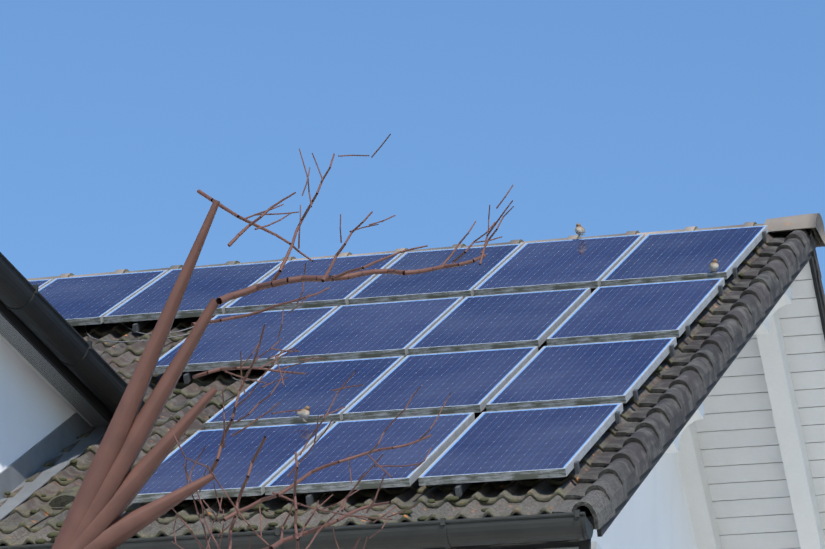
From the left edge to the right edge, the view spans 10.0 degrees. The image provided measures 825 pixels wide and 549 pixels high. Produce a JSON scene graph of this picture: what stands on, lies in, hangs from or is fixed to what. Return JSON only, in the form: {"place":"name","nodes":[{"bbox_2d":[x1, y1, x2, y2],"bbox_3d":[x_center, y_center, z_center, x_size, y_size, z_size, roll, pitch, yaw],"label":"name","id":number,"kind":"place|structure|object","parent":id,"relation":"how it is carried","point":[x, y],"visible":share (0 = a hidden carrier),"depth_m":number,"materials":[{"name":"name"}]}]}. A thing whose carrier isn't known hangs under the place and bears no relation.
{"place":"outdoors","nodes":[
{"label":"outdoors","id":0,"kind":"place"},
{"bbox_2d":[0,334,92,426],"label":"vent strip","id":1,"kind":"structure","parent":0,"point":[38,374],"depth_m":27.06,"materials":[{"name":"grey metal"}]},
{"bbox_2d":[0,300,112,423],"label":"wing fascia","id":2,"kind":"structure","parent":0,"point":[51,358],"depth_m":26.79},
{"bbox_2d":[0,314,108,426],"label":"soffit","id":3,"kind":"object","parent":2,"relation":"attached to","point":[46,369],"depth_m":26.99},
{"bbox_2d":[0,252,159,418],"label":"wing gutter","id":4,"kind":"object","parent":2,"relation":"attached to","point":[50,327],"visible":0.62,"depth_m":26.46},
{"bbox_2d":[0,244,780,545],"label":"roof slab","id":5,"kind":"structure","parent":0,"point":[589,516],"depth_m":25.14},
{"bbox_2d":[0,232,776,545],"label":"roof tiles","id":6,"kind":"object","parent":5,"relation":"on","point":[535,496],"visible":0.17,"depth_m":25.62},
{"bbox_2d":[47,486,79,509],"bbox_3d":[-1.878,1.232,26.111,0.300,0.095,0.340,-4,11,15],"label":"roof tile","id":7,"kind":"object","parent":6,"relation":"on","point":[62,500],"visible":0.42,"depth_m":25.98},
{"bbox_2d":[425,539,590,548],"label":"eave fascia","id":8,"kind":"structure","parent":5,"relation":"attached to","point":[584,544],"depth_m":24.56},
{"bbox_2d":[546,547,578,548],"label":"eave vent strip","id":9,"kind":"object","parent":8,"relation":"attached to","point":[565,548],"visible":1,"depth_m":24.50,"materials":[{"name":"black plastic"}]},
{"bbox_2d":[0,0,824,293],"label":"sky","id":10,"kind":"structure","parent":0,"point":[607,117],"materials":[{"name":"blue"}]},
{"label":"ground","id":11,"kind":"structure","parent":0,"visible":0},
{"bbox_2d":[0,338,74,471],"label":"wing wall","id":12,"kind":"structure","parent":11,"relation":"on","point":[35,408],"depth_m":26.74,"materials":[{"name":"white paint"}]},
{"bbox_2d":[0,413,107,520],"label":"roof flashing","id":13,"kind":"object","parent":12,"relation":"attached to","point":[20,470],"visible":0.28,"depth_m":26.90,"materials":[{"name":"grey metal"}]},
{"bbox_3d":[-1.337,2.915,34.225,9.710,0.120,6.959,-4,-56,15],"label":"roof","id":14,"kind":"object","parent":12,"relation":"attached to","visible":0},
{"bbox_2d":[85,325,188,342],"bbox_3d":[-1.737,0.355,30.418,0.997,0.033,0.594,-4,11,15],"label":"cable","id":15,"kind":"object","parent":14,"relation":"on","point":[129,341],"visible":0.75,"depth_m":30.17,"materials":[{"name":"grey plastic"}]},
{"bbox_2d":[120,322,193,334],"bbox_3d":[-1.615,0.329,30.430,0.727,0.036,0.403,-4,11,15],"label":"cable","id":16,"kind":"object","parent":14,"relation":"on","point":[150,334],"visible":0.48,"depth_m":30.27,"materials":[{"name":"grey plastic"}]},
{"bbox_2d":[0,510,592,548],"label":"gutter","id":17,"kind":"object","parent":14,"relation":"attached to","point":[452,533],"visible":0.83,"depth_m":24.54,"materials":[{"name":"metal"}]},
{"bbox_2d":[4,245,757,543],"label":"moss clumps","id":18,"kind":"object","parent":14,"relation":"on","point":[658,369],"visible":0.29,"depth_m":25.22,"materials":[{"name":"green plant"}]},
{"bbox_2d":[27,213,824,279],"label":"ridge tiles","id":19,"kind":"object","parent":14,"relation":"on","point":[813,222],"visible":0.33,"depth_m":31.29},
{"bbox_2d":[132,231,766,514],"bbox_3d":[-1.107,0.610,28.526,5.592,0.088,6.310,-4,11,15],"label":"panel mounting","id":20,"kind":"object","parent":14,"relation":"attached to","point":[314,497],"visible":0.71,"depth_m":26.58,"materials":[{"name":"grey metal"}]},
{"bbox_2d":[28,279,52,288],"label":"solar panel","id":21,"kind":"object","parent":20,"relation":"attached to","point":[41,283],"visible":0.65,"depth_m":32.06,"materials":[{"name":"glass"}]},
{"bbox_2d":[38,270,167,325],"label":"solar panel","id":22,"kind":"object","parent":20,"relation":"attached to","point":[84,300],"visible":0.79,"depth_m":31.40,"materials":[{"name":"glass"}]},
{"bbox_2d":[103,261,282,322],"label":"solar panel","id":23,"kind":"object","parent":20,"relation":"attached to","point":[206,285],"visible":0.81,"depth_m":31.01,"materials":[{"name":"glass"}]},
{"bbox_2d":[131,421,333,502],"bbox_3d":[-1.019,1.040,26.115,0.808,0.045,1.515,-4,11,15],"label":"solar panel","id":24,"kind":"object","parent":20,"relation":"attached to","point":[282,444],"visible":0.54,"depth_m":26.07,"materials":[{"name":"glass"}]},
{"bbox_2d":[294,406,309,421],"bbox_3d":[-0.626,0.796,26.754,0.113,0.091,0.054,-13,-26,33],"label":"sparrow","id":25,"kind":"object","parent":24,"relation":"on","point":[304,413],"visible":1,"depth_m":26.73},
{"bbox_2d":[153,306,337,373],"bbox_3d":[-1.046,0.405,29.359,0.808,0.046,1.515,-4,11,15],"label":"solar panel","id":26,"kind":"object","parent":20,"relation":"attached to","point":[223,344],"visible":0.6,"depth_m":29.27,"materials":[{"name":"glass"}]},
{"bbox_2d":[205,356,403,429],"bbox_3d":[-0.620,0.692,27.625,0.808,0.046,1.515,-4,11,15],"label":"solar panel","id":27,"kind":"object","parent":20,"relation":"attached to","point":[315,385],"visible":0.81,"depth_m":27.53,"materials":[{"name":"glass"}]},
{"bbox_2d":[225,252,402,313],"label":"solar panel","id":28,"kind":"object","parent":20,"relation":"attached to","point":[339,293],"visible":0.69,"depth_m":30.61,"materials":[{"name":"glass"}]},
{"bbox_2d":[264,412,474,494],"bbox_3d":[-0.222,0.982,25.899,0.808,0.045,1.515,-4,11,15],"label":"solar panel","id":29,"kind":"object","parent":20,"relation":"attached to","point":[338,440],"visible":0.98,"depth_m":25.80,"materials":[{"name":"glass"}]},
{"bbox_2d":[277,297,462,363],"bbox_3d":[-0.250,0.344,29.142,0.808,0.045,1.515,-4,11,15],"label":"solar panel","id":30,"kind":"object","parent":20,"relation":"attached to","point":[371,330],"visible":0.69,"depth_m":29.03,"materials":[{"name":"glass"}]},
{"bbox_2d":[348,243,522,304],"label":"solar panel","id":31,"kind":"object","parent":20,"relation":"attached to","point":[464,281],"visible":0.85,"depth_m":30.45,"materials":[{"name":"glass"}]},
{"bbox_2d":[343,346,537,420],"bbox_3d":[0.177,0.632,27.409,0.808,0.046,1.515,-4,11,15],"label":"solar panel","id":32,"kind":"object","parent":20,"relation":"attached to","point":[475,381],"visible":0.9,"depth_m":27.29,"materials":[{"name":"glass"}]},
{"bbox_2d":[408,288,590,354],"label":"solar panel","id":33,"kind":"object","parent":20,"relation":"attached to","point":[502,321],"visible":0.96,"depth_m":28.81,"materials":[{"name":"glass"}]},
{"bbox_2d":[418,403,622,485],"bbox_3d":[0.605,0.922,25.675,0.808,0.045,1.515,-4,11,15],"label":"solar panel","id":34,"kind":"object","parent":20,"relation":"attached to","point":[534,443],"visible":1,"depth_m":25.55,"materials":[{"name":"glass"}]},
{"bbox_2d":[473,234,644,295],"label":"solar panel","id":35,"kind":"object","parent":20,"relation":"attached to","point":[561,264],"visible":0.81,"depth_m":30.31,"materials":[{"name":"glass"}]},
{"bbox_2d":[575,223,584,236],"bbox_3d":[1.112,-0.286,31.147,0.058,0.091,0.113,-8,-23,24],"label":"sparrow","id":36,"kind":"object","parent":35,"relation":"on","point":[579,229],"visible":1,"depth_m":31.12},
{"bbox_2d":[486,337,676,411],"bbox_3d":[0.989,0.574,27.189,0.808,0.046,1.515,-4,11,15],"label":"solar panel","id":37,"kind":"object","parent":20,"relation":"attached to","point":[583,374],"visible":0.96,"depth_m":27.07,"materials":[{"name":"glass"}]},
{"bbox_2d":[546,278,724,345],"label":"solar panel","id":38,"kind":"object","parent":20,"relation":"attached to","point":[637,311],"visible":0.94,"depth_m":28.58,"materials":[{"name":"glass"}]},
{"bbox_2d":[601,225,767,285],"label":"solar panel","id":39,"kind":"object","parent":20,"relation":"attached to","point":[670,256],"visible":0.94,"depth_m":30.12,"materials":[{"name":"glass"}]},
{"bbox_2d":[708,259,718,273],"bbox_3d":[1.882,-0.043,29.415,0.056,0.091,0.113,7,-22,-13],"label":"sparrow","id":40,"kind":"object","parent":39,"relation":"on","point":[713,266],"visible":1,"depth_m":29.38},
{"bbox_2d":[552,229,815,529],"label":"verge tiles","id":41,"kind":"object","parent":14,"relation":"on","point":[609,480],"visible":0.98,"depth_m":27.13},
{"bbox_2d":[597,252,812,536],"bbox_3d":[1.803,0.564,27.816,0.023,0.110,6.924,-4,11,15],"label":"barge board","id":42,"kind":"object","parent":14,"relation":"attached to","point":[601,531],"visible":0.29,"depth_m":27.11,"materials":[{"name":"black"}]},
{"bbox_2d":[694,261,824,548],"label":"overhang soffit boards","id":43,"kind":"object","parent":14,"relation":"attached to","point":[743,463],"visible":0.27,"depth_m":32.01,"materials":[{"name":"white wood"}]},
{"bbox_2d":[591,287,791,548],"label":"purlins","id":44,"kind":"object","parent":43,"relation":"attached to","point":[763,328],"visible":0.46,"depth_m":30.84,"materials":[{"name":"white wood"}]},
{"bbox_2d":[676,310,824,548],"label":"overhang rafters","id":45,"kind":"object","parent":43,"relation":"attached to","point":[780,387],"depth_m":31.97,"materials":[{"name":"white wood"}]},
{"bbox_2d":[776,229,824,312],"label":"verge tiles","id":46,"kind":"object","parent":14,"relation":"on","point":[818,271],"visible":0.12,"depth_m":31.15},
{"bbox_2d":[809,251,824,339],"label":"barge board","id":47,"kind":"object","parent":14,"relation":"attached to","point":[816,288],"depth_m":31.19,"materials":[{"name":"black"}]},
{"bbox_2d":[51,199,219,548],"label":"tree trunk","id":48,"kind":"object","parent":11,"relation":"on","point":[114,482],"visible":0.94,"depth_m":8.21,"materials":[{"name":"brown plant"}]},
{"bbox_2d":[171,134,513,548],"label":"tree branches","id":49,"kind":"object","parent":48,"relation":"attached to","point":[272,283],"visible":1,"depth_m":8.16,"materials":[{"name":"brown plant"}]},
{"bbox_2d":[591,452,697,548],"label":"gable wall","id":50,"kind":"structure","parent":11,"relation":"on","point":[654,513],"depth_m":31.30,"materials":[{"name":"white paint"}]}
]}

